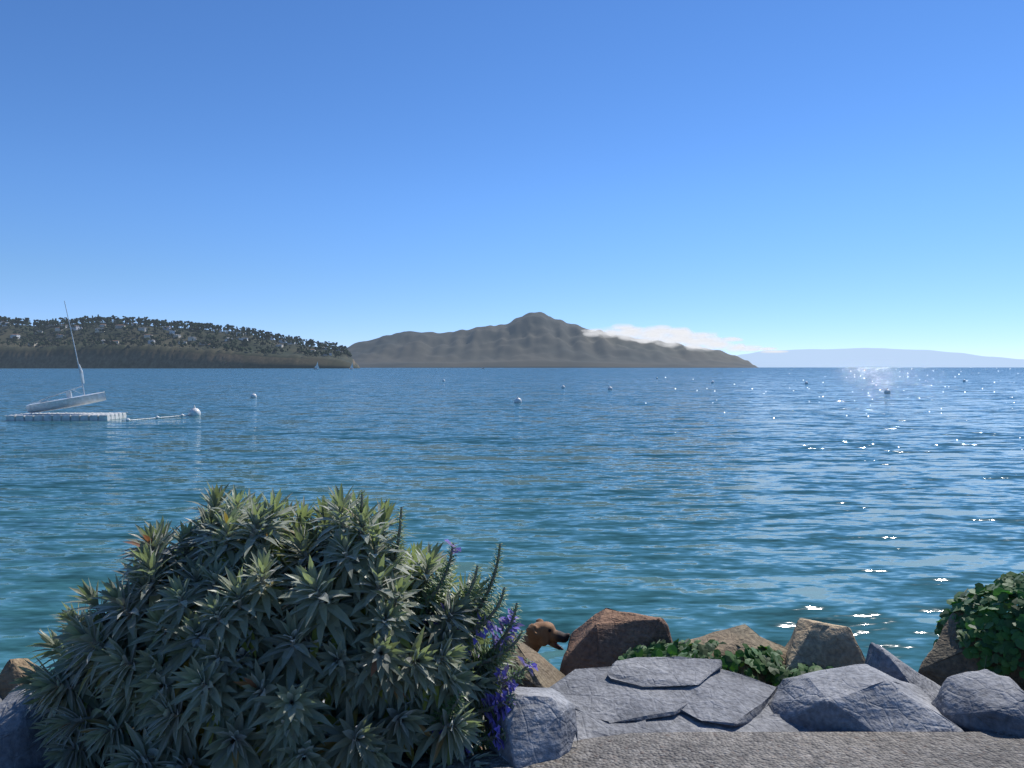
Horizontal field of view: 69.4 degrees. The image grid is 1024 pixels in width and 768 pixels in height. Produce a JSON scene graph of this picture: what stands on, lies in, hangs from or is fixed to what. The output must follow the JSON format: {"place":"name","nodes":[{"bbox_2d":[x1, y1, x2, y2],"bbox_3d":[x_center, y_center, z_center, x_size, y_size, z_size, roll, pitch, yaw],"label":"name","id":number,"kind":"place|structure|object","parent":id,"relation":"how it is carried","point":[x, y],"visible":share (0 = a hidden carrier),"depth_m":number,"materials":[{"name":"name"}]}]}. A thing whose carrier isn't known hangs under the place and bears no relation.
{"place":"outdoors","nodes":[
{"label":"outdoors","id":0,"kind":"place"},
{"bbox_2d":[0,322,359,367],"bbox_3d":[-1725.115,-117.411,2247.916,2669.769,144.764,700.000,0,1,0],"label":"headland hill","id":1,"kind":"structure","parent":0,"point":[105,355],"depth_m":1928.63,"materials":[{"name":"green plant"}]},
{"bbox_2d":[10,334,19,338],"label":"house","id":2,"kind":"structure","parent":1,"relation":"on","point":[16,335],"depth_m":2098.68,"materials":[{"name":"white"}]},
{"bbox_2d":[56,334,65,337],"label":"house","id":3,"kind":"structure","parent":1,"relation":"on","point":[59,335],"depth_m":2073.59,"materials":[{"name":"beige"}]},
{"bbox_2d":[71,325,79,329],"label":"house","id":4,"kind":"structure","parent":1,"relation":"on","point":[75,327],"depth_m":2123.87,"materials":[{"name":"grey"}]},
{"bbox_2d":[115,325,125,328],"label":"house","id":5,"kind":"structure","parent":1,"relation":"on","point":[118,326],"depth_m":2129.29,"materials":[{"name":"beige"}]},
{"bbox_2d":[138,327,146,331],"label":"house","id":6,"kind":"structure","parent":1,"relation":"on","point":[144,329],"depth_m":2120.75,"materials":[{"name":"beige"}]},
{"bbox_2d":[0,314,351,358],"bbox_3d":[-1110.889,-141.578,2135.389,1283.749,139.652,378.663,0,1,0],"label":"headland trees","id":7,"kind":"object","parent":1,"relation":"on","point":[85,321],"visible":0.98,"depth_m":2145.70,"materials":[{"name":"green plant"}]},
{"bbox_2d":[0,367,1023,688],"bbox_3d":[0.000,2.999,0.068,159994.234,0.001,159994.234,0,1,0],"label":"bay water","id":8,"kind":"structure","parent":0,"point":[774,503],"depth_m":20.12,"materials":[{"name":"blue liquid"}]},
{"bbox_2d":[4,412,127,420],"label":"floating dock","id":9,"kind":"object","parent":8,"relation":"on","point":[49,416],"visible":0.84,"depth_m":41.74,"materials":[{"name":"plastic"}]},
{"bbox_2d":[26,301,105,413],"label":"sailing dinghy","id":10,"kind":"object","parent":9,"relation":"on","point":[69,401],"visible":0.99,"depth_m":42.58,"materials":[{"name":"white plastic"}]},
{"bbox_2d":[122,414,188,420],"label":"buoy pickup line","id":11,"kind":"object","parent":8,"relation":"on","point":[127,419],"visible":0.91,"depth_m":43.33,"materials":[{"name":"white plastic"}]},
{"bbox_2d":[188,406,200,415],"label":"mooring buoy","id":12,"kind":"object","parent":8,"relation":"in","point":[193,411],"visible":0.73,"depth_m":45.64,"materials":[{"name":"white plastic"}]},
{"bbox_2d":[514,396,521,402],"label":"mooring buoy","id":13,"kind":"object","parent":8,"relation":"in","point":[517,400],"visible":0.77,"depth_m":62.18,"materials":[{"name":"white plastic"}]},
{"bbox_2d":[0,0,1023,358],"label":"sky","id":14,"kind":"structure","parent":0,"point":[776,174],"materials":[{"name":"blue"}]},
{"bbox_2d":[342,312,757,367],"bbox_3d":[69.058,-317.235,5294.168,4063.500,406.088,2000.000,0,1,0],"label":"mountain","id":15,"kind":"structure","parent":0,"point":[536,340],"depth_m":4833.65,"materials":[{"name":"stone"}]},
{"bbox_2d":[96,732,1023,767],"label":"shore terrain","id":16,"kind":"structure","parent":0,"point":[820,750],"depth_m":2.92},
{"bbox_2d":[0,658,38,699],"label":"tan rock","id":17,"kind":"object","parent":16,"relation":"on","point":[10,671],"visible":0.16,"depth_m":3.50,"materials":[{"name":"beige stone"}]},
{"bbox_2d":[0,686,57,767],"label":"grey rock","id":18,"kind":"object","parent":16,"relation":"on","point":[19,746],"visible":0.3,"depth_m":2.85,"materials":[{"name":"grey stone"}]},
{"bbox_2d":[95,729,141,766],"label":"rock","id":19,"kind":"object","parent":16,"relation":"on","point":[102,750],"depth_m":3.00,"materials":[{"name":"grey stone"}]},
{"bbox_2d":[7,482,537,767],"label":"echium bush","id":20,"kind":"object","parent":16,"relation":"on","point":[233,634],"visible":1,"depth_m":2.80,"materials":[{"name":"green plant"}]},
{"bbox_2d":[480,633,564,749],"bbox_3d":[0.048,1.811,3.994,0.644,0.917,0.426,0,1,12],"label":"rock","id":21,"kind":"object","parent":16,"relation":"on","point":[547,674],"visible":0.06,"depth_m":3.94,"materials":[{"name":"beige stone"}]},
{"bbox_2d":[484,687,577,767],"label":"wedge rock","id":22,"kind":"object","parent":16,"relation":"on","point":[540,724],"visible":0.69,"depth_m":2.91,"materials":[{"name":"grey stone"}]},
{"bbox_2d":[520,619,569,652],"bbox_3d":[-0.243,1.988,4.809,1.333,0.927,0.324,-4,-4,22],"label":"dog","id":23,"kind":"object","parent":16,"relation":"on","point":[539,633],"visible":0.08,"depth_m":4.59},
{"bbox_2d":[560,608,672,675],"bbox_3d":[0.690,1.888,4.386,0.907,1.026,0.686,0,1,5],"label":"brown rock","id":24,"kind":"object","parent":16,"relation":"on","point":[606,637],"visible":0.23,"depth_m":4.35,"materials":[{"name":"brown stone"}]},
{"bbox_2d":[549,656,810,740],"bbox_3d":[0.701,1.622,3.330,1.176,0.427,0.781,2,10,-3],"label":"rock slab","id":25,"kind":"object","parent":16,"relation":"on","point":[655,694],"visible":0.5,"depth_m":3.35,"materials":[{"name":"grey stone"}]},
{"bbox_2d":[679,624,787,685],"bbox_3d":[1.252,1.879,4.281,1.002,0.931,0.731,0,1,-15],"label":"rock","id":26,"kind":"object","parent":16,"relation":"on","point":[734,639],"visible":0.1,"depth_m":4.24,"materials":[{"name":"beige stone"}]},
{"bbox_2d":[618,571,1023,686],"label":"green shrubs","id":27,"kind":"object","parent":16,"relation":"on","point":[1003,594],"visible":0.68,"depth_m":4.01,"materials":[{"name":"green plant"}]},
{"bbox_2d":[785,618,865,672],"bbox_3d":[1.744,1.845,4.283,0.607,0.973,0.495,0,1,7],"label":"tan rock","id":28,"kind":"object","parent":16,"relation":"on","point":[823,645],"visible":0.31,"depth_m":4.14,"materials":[{"name":"brown stone"}]},
{"bbox_2d":[768,664,963,731],"bbox_3d":[1.565,1.513,3.349,0.822,0.423,0.617,0,1,21],"label":"grey rock","id":29,"kind":"object","parent":16,"relation":"on","point":[860,698],"visible":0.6,"depth_m":3.21,"materials":[{"name":"grey stone"}]},
{"bbox_2d":[864,642,940,700],"bbox_3d":[1.983,1.728,3.779,0.542,0.790,0.476,1,2,36],"label":"grey rock","id":30,"kind":"object","parent":16,"relation":"on","point":[880,658],"visible":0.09,"depth_m":3.69,"materials":[{"name":"grey stone"}]},
{"bbox_2d":[918,611,1023,690],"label":"rock","id":31,"kind":"object","parent":16,"relation":"on","point":[944,659],"visible":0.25,"depth_m":4.02,"materials":[{"name":"stone"}]},
{"bbox_2d":[931,669,1023,735],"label":"grey rock","id":32,"kind":"object","parent":16,"relation":"on","point":[984,700],"visible":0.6,"depth_m":3.18,"materials":[{"name":"grey stone"}]},
{"bbox_2d":[589,325,783,352],"bbox_3d":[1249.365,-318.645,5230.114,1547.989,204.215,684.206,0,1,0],"label":"cloud","id":33,"kind":"structure","parent":0,"point":[654,334],"depth_m":5154.83,"materials":[{"name":"white"}]},
{"bbox_2d":[737,348,1023,366],"bbox_3d":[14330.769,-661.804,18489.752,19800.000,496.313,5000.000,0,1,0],"label":"hill","id":34,"kind":"structure","parent":0,"point":[867,357],"depth_m":17112.10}
]}

